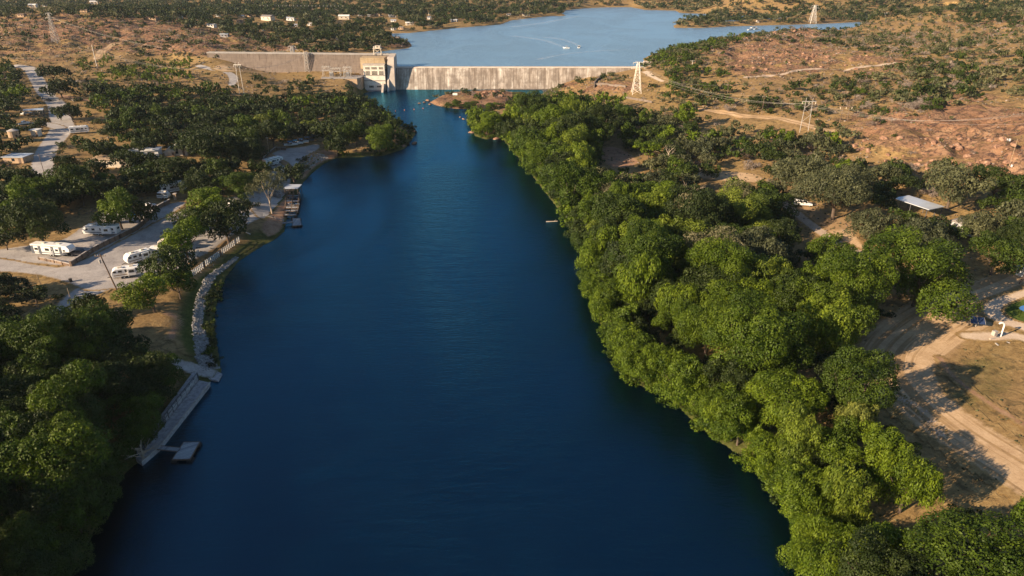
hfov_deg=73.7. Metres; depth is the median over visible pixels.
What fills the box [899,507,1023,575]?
broadleaf tree
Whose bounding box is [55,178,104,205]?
live oak
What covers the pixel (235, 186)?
broadleaf tree
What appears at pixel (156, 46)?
power line
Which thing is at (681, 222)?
broadleaf tree
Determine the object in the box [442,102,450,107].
shrub
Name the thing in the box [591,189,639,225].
broadleaf tree
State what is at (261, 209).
gravel lot
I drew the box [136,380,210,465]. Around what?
bulkhead walkway
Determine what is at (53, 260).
retaining wall
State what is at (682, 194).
sparse tree
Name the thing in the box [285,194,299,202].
boat pier
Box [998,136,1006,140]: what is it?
boulder
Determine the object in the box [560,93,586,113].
vine covered tree
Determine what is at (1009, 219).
broadleaf tree
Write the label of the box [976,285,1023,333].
caliche road
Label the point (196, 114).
woods
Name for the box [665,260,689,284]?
live oak
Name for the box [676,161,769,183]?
bare clearing
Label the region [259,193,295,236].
lakeside soil
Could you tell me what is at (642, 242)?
broadleaf tree
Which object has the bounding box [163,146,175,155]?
canvas tent
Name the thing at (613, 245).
broadleaf tree
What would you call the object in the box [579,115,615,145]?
broadleaf tree
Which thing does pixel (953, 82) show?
thorn brush
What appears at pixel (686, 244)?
vine covered tree
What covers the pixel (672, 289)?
tree
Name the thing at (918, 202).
open shed
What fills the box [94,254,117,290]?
utility pole
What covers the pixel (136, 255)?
travel trailer
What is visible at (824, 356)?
live oak
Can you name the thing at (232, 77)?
dam track
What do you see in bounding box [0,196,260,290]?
gravel lot
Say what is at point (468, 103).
broadleaf tree
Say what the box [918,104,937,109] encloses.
shrub
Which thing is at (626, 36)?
lake water
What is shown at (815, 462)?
broadleaf tree
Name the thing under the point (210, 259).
picket fence
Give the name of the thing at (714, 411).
vine covered tree
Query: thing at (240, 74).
utility pylon
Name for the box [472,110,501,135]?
broadleaf tree
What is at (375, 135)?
broadleaf tree
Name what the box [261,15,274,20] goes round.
house
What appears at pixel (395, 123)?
live oak
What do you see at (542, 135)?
vine covered tree
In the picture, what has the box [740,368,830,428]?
broadleaf tree
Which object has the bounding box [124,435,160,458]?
dead tree
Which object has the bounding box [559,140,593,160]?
broadleaf tree
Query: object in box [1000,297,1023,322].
grass ring
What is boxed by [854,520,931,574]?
vine covered tree
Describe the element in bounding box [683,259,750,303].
broadleaf tree
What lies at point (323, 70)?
switchgear frame
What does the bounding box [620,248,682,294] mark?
broadleaf tree
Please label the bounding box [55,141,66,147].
shrub
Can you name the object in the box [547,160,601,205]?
broadleaf tree
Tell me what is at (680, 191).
live oak
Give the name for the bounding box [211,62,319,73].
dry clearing
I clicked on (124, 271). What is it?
travel trailer
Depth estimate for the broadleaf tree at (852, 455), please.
109.66 m
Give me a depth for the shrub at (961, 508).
103.23 m
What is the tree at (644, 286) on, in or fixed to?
on the ground
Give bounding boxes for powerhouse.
[362,63,386,91]
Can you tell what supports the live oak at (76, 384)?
on the ground
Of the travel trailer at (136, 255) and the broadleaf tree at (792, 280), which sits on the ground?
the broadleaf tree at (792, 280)
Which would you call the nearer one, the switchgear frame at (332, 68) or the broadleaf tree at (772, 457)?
the broadleaf tree at (772, 457)
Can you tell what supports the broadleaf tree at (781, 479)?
on the ground
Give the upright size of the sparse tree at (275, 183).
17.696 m
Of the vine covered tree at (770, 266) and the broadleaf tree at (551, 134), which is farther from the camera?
the broadleaf tree at (551, 134)
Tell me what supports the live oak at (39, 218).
on the ground
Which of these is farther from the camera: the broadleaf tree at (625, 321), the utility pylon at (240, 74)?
the utility pylon at (240, 74)
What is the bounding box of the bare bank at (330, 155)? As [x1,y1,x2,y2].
[296,149,336,179]
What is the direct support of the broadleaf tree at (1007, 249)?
on the ground
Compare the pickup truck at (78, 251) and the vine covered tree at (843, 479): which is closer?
the vine covered tree at (843, 479)
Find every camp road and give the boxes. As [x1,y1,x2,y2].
[14,64,74,174]
[30,121,67,128]
[56,95,88,100]
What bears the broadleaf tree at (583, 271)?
on the ground
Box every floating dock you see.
[171,441,201,462]
[291,218,302,226]
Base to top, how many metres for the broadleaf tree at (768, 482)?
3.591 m
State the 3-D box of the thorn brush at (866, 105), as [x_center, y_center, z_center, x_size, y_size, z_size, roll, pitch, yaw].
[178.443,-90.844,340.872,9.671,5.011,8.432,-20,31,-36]
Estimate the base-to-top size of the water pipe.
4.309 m
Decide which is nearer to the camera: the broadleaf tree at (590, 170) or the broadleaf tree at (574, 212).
the broadleaf tree at (574, 212)
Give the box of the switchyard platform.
[321,75,364,89]
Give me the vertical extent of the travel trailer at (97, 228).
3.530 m
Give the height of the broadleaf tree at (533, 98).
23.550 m
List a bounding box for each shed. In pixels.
[1,153,33,162]
[22,108,44,116]
[28,128,41,136]
[892,195,944,217]
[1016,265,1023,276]
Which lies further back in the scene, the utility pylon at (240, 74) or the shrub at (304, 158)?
the utility pylon at (240, 74)
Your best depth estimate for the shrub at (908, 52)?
479.44 m
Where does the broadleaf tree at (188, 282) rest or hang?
on the ground
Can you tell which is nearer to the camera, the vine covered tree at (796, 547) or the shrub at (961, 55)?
the vine covered tree at (796, 547)
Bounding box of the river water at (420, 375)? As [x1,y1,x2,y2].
[72,89,817,575]
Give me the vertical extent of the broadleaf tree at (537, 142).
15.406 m
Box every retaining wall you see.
[38,256,69,265]
[69,199,169,266]
[262,147,285,158]
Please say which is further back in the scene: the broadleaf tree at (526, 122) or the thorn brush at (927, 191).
the broadleaf tree at (526, 122)
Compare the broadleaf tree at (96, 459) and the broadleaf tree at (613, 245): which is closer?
the broadleaf tree at (96, 459)
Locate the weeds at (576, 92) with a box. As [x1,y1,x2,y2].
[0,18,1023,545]
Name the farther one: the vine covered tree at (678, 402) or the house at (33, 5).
the house at (33, 5)
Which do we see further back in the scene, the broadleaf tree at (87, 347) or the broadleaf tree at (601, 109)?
the broadleaf tree at (601, 109)
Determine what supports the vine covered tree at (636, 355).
on the ground
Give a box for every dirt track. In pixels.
[262,152,323,169]
[783,201,914,277]
[860,380,950,440]
[932,354,1023,428]
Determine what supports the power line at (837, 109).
attached to the utility pylon at (806, 110)
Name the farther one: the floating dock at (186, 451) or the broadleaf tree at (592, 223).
the broadleaf tree at (592, 223)
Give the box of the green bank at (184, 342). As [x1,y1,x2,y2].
[174,240,256,356]
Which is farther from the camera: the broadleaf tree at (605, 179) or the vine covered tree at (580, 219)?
the broadleaf tree at (605, 179)
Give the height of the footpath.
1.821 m
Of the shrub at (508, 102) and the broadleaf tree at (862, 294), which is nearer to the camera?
the broadleaf tree at (862, 294)
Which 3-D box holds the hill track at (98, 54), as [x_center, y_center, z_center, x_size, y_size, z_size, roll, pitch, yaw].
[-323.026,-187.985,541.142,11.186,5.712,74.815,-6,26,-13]
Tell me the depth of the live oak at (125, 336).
136.16 m
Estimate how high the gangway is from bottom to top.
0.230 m
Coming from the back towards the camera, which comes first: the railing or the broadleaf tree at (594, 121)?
the broadleaf tree at (594, 121)
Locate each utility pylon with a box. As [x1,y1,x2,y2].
[233,62,243,93]
[799,98,816,131]
[840,103,852,120]
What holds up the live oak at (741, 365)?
on the ground
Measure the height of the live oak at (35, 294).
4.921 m
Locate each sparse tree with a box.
[244,169,286,213]
[598,181,615,191]
[602,171,637,185]
[670,191,693,218]
[682,225,747,260]
[723,179,752,198]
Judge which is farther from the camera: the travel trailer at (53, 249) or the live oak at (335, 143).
the live oak at (335, 143)
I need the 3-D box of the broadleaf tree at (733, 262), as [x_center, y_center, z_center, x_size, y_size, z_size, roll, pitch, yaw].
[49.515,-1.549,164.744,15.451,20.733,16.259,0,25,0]
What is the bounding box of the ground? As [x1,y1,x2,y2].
[0,0,1023,575]
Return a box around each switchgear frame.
[322,66,330,74]
[331,67,341,75]
[342,66,351,74]
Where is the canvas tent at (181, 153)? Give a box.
[172,144,190,155]
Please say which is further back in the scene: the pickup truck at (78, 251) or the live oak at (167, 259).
the pickup truck at (78, 251)
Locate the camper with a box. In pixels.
[68,125,89,133]
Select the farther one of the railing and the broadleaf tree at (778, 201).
the broadleaf tree at (778, 201)
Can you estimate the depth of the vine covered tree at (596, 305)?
163.80 m
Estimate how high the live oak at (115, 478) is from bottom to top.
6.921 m
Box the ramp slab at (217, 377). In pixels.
[209,371,221,381]
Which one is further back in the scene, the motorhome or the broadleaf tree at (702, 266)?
the motorhome
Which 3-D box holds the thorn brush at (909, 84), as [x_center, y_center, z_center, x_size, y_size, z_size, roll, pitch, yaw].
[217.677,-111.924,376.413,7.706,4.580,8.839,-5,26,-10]
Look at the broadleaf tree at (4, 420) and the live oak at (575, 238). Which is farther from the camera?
the live oak at (575, 238)
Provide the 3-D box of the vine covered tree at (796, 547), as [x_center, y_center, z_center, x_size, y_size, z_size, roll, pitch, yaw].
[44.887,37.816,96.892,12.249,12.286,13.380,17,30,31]
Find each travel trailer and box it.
[30,241,75,256]
[82,223,120,235]
[107,264,140,277]
[122,247,151,264]
[148,245,172,255]
[156,190,172,199]
[262,156,282,165]
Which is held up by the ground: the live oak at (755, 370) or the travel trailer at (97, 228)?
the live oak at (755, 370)
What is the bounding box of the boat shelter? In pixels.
[285,184,301,196]
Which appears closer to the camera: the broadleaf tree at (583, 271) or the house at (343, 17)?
the broadleaf tree at (583, 271)
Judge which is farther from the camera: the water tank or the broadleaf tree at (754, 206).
the water tank
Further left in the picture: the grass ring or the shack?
the shack
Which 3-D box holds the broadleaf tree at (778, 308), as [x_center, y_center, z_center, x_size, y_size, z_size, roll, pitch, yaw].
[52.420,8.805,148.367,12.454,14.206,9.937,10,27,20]
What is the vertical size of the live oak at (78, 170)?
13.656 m
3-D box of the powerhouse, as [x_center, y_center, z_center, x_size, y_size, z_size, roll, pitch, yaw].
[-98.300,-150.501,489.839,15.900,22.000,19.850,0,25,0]
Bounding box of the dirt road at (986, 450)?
[851,260,1023,504]
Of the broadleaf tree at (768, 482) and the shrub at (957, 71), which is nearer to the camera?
the broadleaf tree at (768, 482)
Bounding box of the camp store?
[92,155,133,167]
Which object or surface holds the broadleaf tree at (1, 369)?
on the ground
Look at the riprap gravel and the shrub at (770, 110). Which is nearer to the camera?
the riprap gravel
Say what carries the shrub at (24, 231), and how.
on the ground
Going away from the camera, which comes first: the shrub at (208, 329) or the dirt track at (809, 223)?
the shrub at (208, 329)
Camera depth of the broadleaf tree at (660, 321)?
155.76 m
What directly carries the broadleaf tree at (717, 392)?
on the ground
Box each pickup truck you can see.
[18,121,29,124]
[68,248,89,255]
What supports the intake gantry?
on the gravity dam at (267, 61)
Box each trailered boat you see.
[283,141,297,145]
[300,136,314,140]
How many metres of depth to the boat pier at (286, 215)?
242.21 m
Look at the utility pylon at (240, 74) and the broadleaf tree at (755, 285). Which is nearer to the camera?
the broadleaf tree at (755, 285)
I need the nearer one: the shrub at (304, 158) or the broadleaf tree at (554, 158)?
the broadleaf tree at (554, 158)
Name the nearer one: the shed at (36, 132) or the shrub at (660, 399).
the shrub at (660, 399)
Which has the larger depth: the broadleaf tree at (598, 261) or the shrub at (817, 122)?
the shrub at (817, 122)
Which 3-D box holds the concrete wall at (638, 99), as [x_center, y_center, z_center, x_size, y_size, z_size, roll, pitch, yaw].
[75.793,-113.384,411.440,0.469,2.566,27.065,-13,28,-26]
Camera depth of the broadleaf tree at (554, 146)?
266.83 m
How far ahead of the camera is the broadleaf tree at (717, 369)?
131.24 m
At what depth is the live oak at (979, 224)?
196.10 m
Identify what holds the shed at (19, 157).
on the ground
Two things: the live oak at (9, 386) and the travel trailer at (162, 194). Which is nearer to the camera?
the live oak at (9, 386)
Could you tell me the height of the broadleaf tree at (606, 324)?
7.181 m
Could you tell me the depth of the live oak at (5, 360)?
129.46 m
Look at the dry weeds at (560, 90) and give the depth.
450.99 m
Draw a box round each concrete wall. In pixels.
[595,82,625,87]
[626,97,652,102]
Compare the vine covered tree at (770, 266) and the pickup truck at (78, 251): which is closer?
the vine covered tree at (770, 266)
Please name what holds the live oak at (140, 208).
on the ground
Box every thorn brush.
[269,191,283,197]
[721,104,735,110]
[734,149,754,158]
[742,159,760,169]
[859,100,874,109]
[898,81,912,88]
[903,102,920,108]
[907,163,922,170]
[908,100,925,106]
[919,187,937,197]
[948,80,966,86]
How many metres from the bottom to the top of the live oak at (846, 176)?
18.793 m
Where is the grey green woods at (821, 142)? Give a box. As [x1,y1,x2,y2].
[0,0,1023,237]
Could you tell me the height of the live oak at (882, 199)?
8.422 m
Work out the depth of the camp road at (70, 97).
400.69 m
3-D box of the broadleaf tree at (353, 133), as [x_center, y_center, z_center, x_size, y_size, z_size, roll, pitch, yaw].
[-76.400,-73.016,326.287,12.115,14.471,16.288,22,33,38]
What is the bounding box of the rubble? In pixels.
[302,153,327,171]
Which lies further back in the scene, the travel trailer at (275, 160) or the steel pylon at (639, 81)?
the steel pylon at (639, 81)
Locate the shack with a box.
[950,217,976,228]
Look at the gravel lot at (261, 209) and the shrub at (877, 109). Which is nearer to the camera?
the gravel lot at (261, 209)
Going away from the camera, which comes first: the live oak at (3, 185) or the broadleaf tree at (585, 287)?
the broadleaf tree at (585, 287)
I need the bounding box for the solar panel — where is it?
[970,317,985,326]
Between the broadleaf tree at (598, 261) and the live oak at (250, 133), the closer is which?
the broadleaf tree at (598, 261)
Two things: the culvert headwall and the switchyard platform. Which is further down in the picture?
the culvert headwall
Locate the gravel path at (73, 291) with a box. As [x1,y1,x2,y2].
[50,286,110,317]
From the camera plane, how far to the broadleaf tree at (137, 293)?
160.82 m
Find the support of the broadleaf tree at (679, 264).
on the ground
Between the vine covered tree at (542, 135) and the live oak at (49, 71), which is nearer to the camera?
the vine covered tree at (542, 135)
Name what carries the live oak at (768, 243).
on the ground
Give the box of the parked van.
[793,199,812,206]
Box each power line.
[15,17,303,69]
[635,61,1023,124]
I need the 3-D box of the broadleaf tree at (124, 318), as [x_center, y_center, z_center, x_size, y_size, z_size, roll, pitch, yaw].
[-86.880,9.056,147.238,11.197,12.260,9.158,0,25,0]
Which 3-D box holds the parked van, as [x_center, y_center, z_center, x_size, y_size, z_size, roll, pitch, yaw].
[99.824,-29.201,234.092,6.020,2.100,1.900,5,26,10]
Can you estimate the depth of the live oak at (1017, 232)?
188.11 m
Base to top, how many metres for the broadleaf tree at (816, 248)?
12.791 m
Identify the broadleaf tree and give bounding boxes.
[0,309,79,362]
[0,314,27,340]
[0,349,16,375]
[0,356,79,387]
[0,368,61,414]
[0,405,29,474]
[0,411,32,475]
[0,417,112,510]
[0,508,65,561]
[0,510,58,575]
[4,397,93,465]
[5,332,63,376]
[9,175,57,194]
[10,448,122,518]
[26,298,122,364]
[26,359,107,425]
[58,443,117,470]
[59,357,118,408]
[61,336,111,365]
[82,442,129,484]
[83,305,134,347]
[89,186,138,228]
[106,418,157,459]
[109,272,166,312]
[115,392,165,443]
[123,389,166,418]
[138,351,186,388]
[156,216,208,257]
[159,265,197,298]
[185,186,236,223]
[213,171,253,199]
[253,113,270,123]
[300,119,317,132]
[333,120,365,146]
[365,123,394,152]
[451,99,461,107]
[461,101,478,108]
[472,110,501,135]
[484,102,499,107]
[515,90,547,116]
[515,116,541,128]
[515,125,543,157]
[522,104,543,118]
[525,137,563,159]
[525,143,556,178]
[539,103,572,128]
[539,162,572,184]
[541,117,565,141]
[543,121,571,142]
[544,151,573,165]
[546,142,574,159]
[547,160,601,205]
[554,111,592,139]
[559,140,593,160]
[560,124,592,144]
[568,166,597,183]
[568,203,595,224]
[576,191,608,218]
[576,265,610,283]
[578,170,621,199]
[578,268,613,298]
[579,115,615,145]
[582,215,621,250]
[583,113,609,132]
[585,218,599,228]
[587,102,623,131]
[588,277,626,308]
[590,196,648,227]
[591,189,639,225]
[592,254,613,274]
[595,240,632,280]
[603,306,628,329]
[605,322,656,355]
[606,309,641,340]
[607,218,683,278]
[608,274,641,299]
[610,336,657,374]
[611,296,647,327]
[615,180,651,195]
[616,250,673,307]
[618,213,673,251]
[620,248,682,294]
[629,352,667,383]
[632,141,661,157]
[634,179,676,195]
[642,217,669,232]
[643,296,656,310]
[648,273,718,323]
[650,305,674,332]
[652,350,708,405]
[658,213,714,238]
[664,190,729,228]
[668,372,699,387]
[670,239,718,282]
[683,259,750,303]
[684,236,755,289]
[685,373,721,408]
[689,196,741,227]
[692,275,775,324]
[694,382,727,415]
[697,386,744,435]
[698,258,762,304]
[700,352,754,393]
[701,290,811,373]
[705,186,778,236]
[714,381,762,440]
[717,222,755,253]
[730,298,785,322]
[738,187,799,226]
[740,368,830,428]
[748,225,778,251]
[762,337,816,380]
[763,450,801,481]
[764,476,782,496]
[768,216,801,250]
[768,276,814,329]
[772,464,827,520]
[777,460,798,485]
[787,281,879,355]
[794,260,849,287]
[798,447,830,471]
[803,247,900,322]
[805,232,857,264]
[807,414,865,463]
[812,433,868,471]
[816,525,933,575]
[817,543,878,575]
[819,344,901,412]
[859,419,914,479]
[860,224,984,322]
[871,435,921,460]
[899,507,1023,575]
[967,229,1023,274]
[1001,216,1023,246]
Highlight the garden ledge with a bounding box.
[161,373,197,421]
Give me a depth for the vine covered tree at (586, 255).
186.34 m
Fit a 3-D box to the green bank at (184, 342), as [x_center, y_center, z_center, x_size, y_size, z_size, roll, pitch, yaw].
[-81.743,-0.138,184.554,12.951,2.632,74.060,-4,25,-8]
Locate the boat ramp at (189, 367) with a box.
[173,358,217,378]
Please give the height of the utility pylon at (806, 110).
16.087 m
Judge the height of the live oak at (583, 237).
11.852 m
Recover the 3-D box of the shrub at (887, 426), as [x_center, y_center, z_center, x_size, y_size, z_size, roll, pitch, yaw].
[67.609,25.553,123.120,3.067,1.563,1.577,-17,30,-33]
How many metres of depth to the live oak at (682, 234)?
187.01 m
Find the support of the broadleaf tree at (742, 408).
on the ground
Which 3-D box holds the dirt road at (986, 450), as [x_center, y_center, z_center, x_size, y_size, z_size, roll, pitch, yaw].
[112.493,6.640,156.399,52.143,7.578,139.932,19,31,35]
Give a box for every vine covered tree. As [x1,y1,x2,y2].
[520,130,550,158]
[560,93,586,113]
[567,145,597,177]
[570,210,592,226]
[574,223,618,268]
[588,293,615,322]
[594,281,633,312]
[605,321,647,375]
[608,179,640,202]
[620,341,661,379]
[632,182,679,222]
[640,343,691,389]
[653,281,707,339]
[665,375,699,413]
[670,234,713,266]
[670,292,736,353]
[700,394,757,439]
[713,398,760,446]
[737,251,792,290]
[746,424,795,478]
[772,399,832,465]
[776,511,876,575]
[782,469,840,530]
[792,456,842,514]
[804,524,860,557]
[820,460,879,532]
[831,399,879,444]
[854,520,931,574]
[870,447,945,513]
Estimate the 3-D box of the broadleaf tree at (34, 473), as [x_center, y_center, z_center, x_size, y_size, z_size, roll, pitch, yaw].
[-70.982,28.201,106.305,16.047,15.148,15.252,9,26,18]
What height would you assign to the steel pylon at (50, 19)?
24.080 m
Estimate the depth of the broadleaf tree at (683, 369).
133.20 m
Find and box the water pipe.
[999,322,1004,336]
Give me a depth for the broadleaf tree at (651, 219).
197.25 m
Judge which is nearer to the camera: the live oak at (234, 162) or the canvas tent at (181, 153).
the live oak at (234, 162)
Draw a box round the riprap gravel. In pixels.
[191,256,238,370]
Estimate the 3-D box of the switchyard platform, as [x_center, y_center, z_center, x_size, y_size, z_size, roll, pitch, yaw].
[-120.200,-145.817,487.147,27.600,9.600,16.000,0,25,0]
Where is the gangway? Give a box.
[157,445,180,451]
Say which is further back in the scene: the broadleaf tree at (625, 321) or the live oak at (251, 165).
the live oak at (251, 165)
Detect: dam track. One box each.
[195,65,238,85]
[641,70,664,81]
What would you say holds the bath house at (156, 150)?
on the ground
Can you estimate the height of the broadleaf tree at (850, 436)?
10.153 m
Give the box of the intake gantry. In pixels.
[372,44,381,54]
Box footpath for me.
[160,310,187,340]
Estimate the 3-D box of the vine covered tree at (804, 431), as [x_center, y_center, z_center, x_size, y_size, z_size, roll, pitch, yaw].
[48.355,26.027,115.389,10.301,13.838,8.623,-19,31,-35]
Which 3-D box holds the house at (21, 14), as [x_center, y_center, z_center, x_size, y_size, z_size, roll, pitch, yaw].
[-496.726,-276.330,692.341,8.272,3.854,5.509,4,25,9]
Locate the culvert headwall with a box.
[989,330,1009,345]
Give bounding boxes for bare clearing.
[601,146,639,167]
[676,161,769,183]
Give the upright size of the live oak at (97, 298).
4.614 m
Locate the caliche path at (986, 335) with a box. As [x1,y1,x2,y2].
[954,330,1023,342]
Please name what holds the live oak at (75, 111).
on the ground
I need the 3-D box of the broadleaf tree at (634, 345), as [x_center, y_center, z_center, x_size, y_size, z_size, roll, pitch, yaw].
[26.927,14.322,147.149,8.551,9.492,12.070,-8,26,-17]
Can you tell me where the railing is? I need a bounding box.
[136,372,198,455]
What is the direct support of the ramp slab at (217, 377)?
on the ground
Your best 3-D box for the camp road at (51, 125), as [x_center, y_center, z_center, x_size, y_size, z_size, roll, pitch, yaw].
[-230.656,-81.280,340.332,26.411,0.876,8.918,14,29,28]
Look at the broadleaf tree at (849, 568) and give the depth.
92.29 m
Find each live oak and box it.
[0,181,29,193]
[0,199,70,240]
[0,232,26,249]
[0,272,33,302]
[0,334,38,371]
[0,373,44,411]
[0,384,77,414]
[0,393,106,475]
[0,480,82,538]
[0,530,95,575]
[6,193,55,212]
[9,285,47,303]
[17,363,104,408]
[29,117,50,130]
[34,65,72,78]
[38,76,78,99]
[42,163,95,182]
[49,107,68,119]
[53,103,82,121]
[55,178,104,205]
[62,292,95,315]
[74,326,151,377]
[80,157,108,176]
[82,294,106,306]
[84,472,118,503]
[90,342,173,407]
[109,151,150,168]
[117,167,145,182]
[118,200,160,223]
[118,351,162,372]
[137,244,197,290]
[145,152,172,169]
[152,156,196,178]
[165,206,207,236]
[174,127,244,159]
[178,172,220,193]
[189,195,252,244]
[195,178,224,194]
[215,153,242,172]
[223,126,261,144]
[227,141,268,160]
[247,159,272,173]
[248,119,292,147]
[274,163,304,183]
[306,120,339,139]
[322,131,349,156]
[352,108,384,125]
[383,117,401,129]
[494,119,524,138]
[511,126,544,146]
[517,123,547,138]
[548,185,566,199]
[563,217,588,237]
[569,232,589,252]
[574,224,620,247]
[639,195,674,215]
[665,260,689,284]
[667,224,718,238]
[669,183,715,203]
[715,361,762,388]
[732,225,799,266]
[745,185,772,196]
[750,366,778,395]
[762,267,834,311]
[771,156,830,190]
[789,161,874,219]
[804,351,869,383]
[824,384,870,406]
[843,207,904,240]
[870,188,897,212]
[888,216,953,260]
[925,162,998,210]
[956,210,1005,236]
[972,163,1023,195]
[995,217,1023,244]
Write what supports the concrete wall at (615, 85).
on the ground
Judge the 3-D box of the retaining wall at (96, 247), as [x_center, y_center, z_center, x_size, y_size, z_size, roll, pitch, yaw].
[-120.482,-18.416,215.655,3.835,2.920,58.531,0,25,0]
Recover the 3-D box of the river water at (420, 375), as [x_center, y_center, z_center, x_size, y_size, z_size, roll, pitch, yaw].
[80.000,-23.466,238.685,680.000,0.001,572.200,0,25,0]
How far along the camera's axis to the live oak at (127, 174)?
250.42 m
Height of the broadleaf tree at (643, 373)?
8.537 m
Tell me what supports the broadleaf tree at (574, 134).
on the ground
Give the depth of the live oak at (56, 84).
391.00 m
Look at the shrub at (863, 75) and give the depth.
406.51 m
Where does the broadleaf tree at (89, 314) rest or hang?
on the ground
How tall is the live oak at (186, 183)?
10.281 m
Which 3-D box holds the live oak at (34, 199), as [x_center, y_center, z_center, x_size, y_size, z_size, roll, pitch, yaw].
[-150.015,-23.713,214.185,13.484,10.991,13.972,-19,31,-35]
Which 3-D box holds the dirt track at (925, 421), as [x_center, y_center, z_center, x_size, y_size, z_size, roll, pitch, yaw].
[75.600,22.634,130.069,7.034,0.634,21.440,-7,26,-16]
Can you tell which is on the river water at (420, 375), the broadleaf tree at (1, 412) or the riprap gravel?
the riprap gravel
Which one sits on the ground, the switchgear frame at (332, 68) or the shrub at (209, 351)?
the shrub at (209, 351)
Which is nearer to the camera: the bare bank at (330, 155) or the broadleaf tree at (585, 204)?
the broadleaf tree at (585, 204)
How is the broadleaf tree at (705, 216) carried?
on the ground
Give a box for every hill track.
[92,42,120,59]
[688,107,838,132]
[742,62,898,77]
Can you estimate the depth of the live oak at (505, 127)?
327.05 m
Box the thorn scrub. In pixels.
[0,11,1023,216]
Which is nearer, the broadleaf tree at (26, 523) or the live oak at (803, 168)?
the broadleaf tree at (26, 523)
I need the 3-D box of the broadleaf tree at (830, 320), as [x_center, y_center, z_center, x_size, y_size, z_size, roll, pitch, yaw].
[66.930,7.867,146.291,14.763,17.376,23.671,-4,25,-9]
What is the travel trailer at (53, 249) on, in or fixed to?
on the gravel lot at (77, 238)
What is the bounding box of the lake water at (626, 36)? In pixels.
[374,7,866,65]
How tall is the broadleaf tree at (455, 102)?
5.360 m
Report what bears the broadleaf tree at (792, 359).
on the ground
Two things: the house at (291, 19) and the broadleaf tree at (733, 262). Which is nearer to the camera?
the broadleaf tree at (733, 262)
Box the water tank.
[7,129,19,141]
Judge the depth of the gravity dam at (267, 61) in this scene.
500.96 m
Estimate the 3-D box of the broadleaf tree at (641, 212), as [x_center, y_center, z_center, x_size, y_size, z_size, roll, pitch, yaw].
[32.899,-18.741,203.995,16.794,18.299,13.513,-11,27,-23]
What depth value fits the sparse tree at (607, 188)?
231.89 m
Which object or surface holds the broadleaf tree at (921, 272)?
on the ground
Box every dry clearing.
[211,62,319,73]
[783,197,874,262]
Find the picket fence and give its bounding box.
[191,237,239,275]
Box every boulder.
[955,146,963,150]
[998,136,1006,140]
[1002,160,1010,164]
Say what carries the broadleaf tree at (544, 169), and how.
on the ground
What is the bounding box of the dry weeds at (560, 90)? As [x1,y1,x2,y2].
[0,18,1023,329]
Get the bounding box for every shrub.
[9,225,28,235]
[51,294,64,298]
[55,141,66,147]
[203,346,212,354]
[206,325,214,332]
[210,338,218,348]
[213,356,223,363]
[296,156,308,161]
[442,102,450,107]
[500,101,512,106]
[655,395,672,407]
[761,484,773,490]
[762,107,776,113]
[767,490,779,505]
[769,493,781,502]
[781,84,799,89]
[814,120,828,127]
[853,74,873,82]
[854,86,868,94]
[867,106,881,114]
[876,309,896,317]
[879,424,893,433]
[880,107,890,113]
[901,51,912,55]
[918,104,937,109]
[922,97,945,108]
[938,61,950,66]
[945,503,984,519]
[951,69,972,78]
[957,51,967,58]
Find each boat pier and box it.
[283,208,296,216]
[284,204,298,212]
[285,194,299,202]
[285,201,299,209]
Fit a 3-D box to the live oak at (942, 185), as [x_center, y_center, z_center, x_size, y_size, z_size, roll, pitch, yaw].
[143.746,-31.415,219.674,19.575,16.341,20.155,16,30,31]
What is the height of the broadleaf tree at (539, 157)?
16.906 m
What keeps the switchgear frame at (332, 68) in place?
on the switchyard platform
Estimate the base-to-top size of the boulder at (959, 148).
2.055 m
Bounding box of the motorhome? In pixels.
[159,180,185,191]
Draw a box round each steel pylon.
[45,12,59,43]
[287,45,297,51]
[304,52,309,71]
[631,61,643,94]
[808,5,818,23]
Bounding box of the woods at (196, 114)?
[0,0,1023,575]
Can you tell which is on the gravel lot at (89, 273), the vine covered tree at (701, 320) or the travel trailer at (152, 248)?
the travel trailer at (152, 248)
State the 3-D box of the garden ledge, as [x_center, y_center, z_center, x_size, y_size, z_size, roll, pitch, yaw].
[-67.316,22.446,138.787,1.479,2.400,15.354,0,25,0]
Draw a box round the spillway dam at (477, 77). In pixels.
[396,66,641,89]
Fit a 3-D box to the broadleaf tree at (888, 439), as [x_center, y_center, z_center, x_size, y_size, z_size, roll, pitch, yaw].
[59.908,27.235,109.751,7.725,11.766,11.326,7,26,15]
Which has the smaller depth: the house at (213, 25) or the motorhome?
the motorhome
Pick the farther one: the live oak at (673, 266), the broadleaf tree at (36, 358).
the live oak at (673, 266)
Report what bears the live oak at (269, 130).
on the ground
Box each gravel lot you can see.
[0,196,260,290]
[0,201,186,265]
[241,169,292,218]
[264,144,320,169]
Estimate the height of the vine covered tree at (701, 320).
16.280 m
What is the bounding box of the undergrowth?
[0,11,1023,345]
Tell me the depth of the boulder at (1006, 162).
249.54 m
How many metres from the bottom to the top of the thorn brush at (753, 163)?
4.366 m
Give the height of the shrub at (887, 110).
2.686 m
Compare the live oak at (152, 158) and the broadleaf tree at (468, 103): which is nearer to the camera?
the live oak at (152, 158)
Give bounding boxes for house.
[16,13,26,16]
[28,4,37,7]
[128,147,162,156]
[206,23,216,27]
[219,33,228,37]
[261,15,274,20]
[286,17,295,20]
[338,15,349,19]
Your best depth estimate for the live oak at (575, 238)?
198.09 m

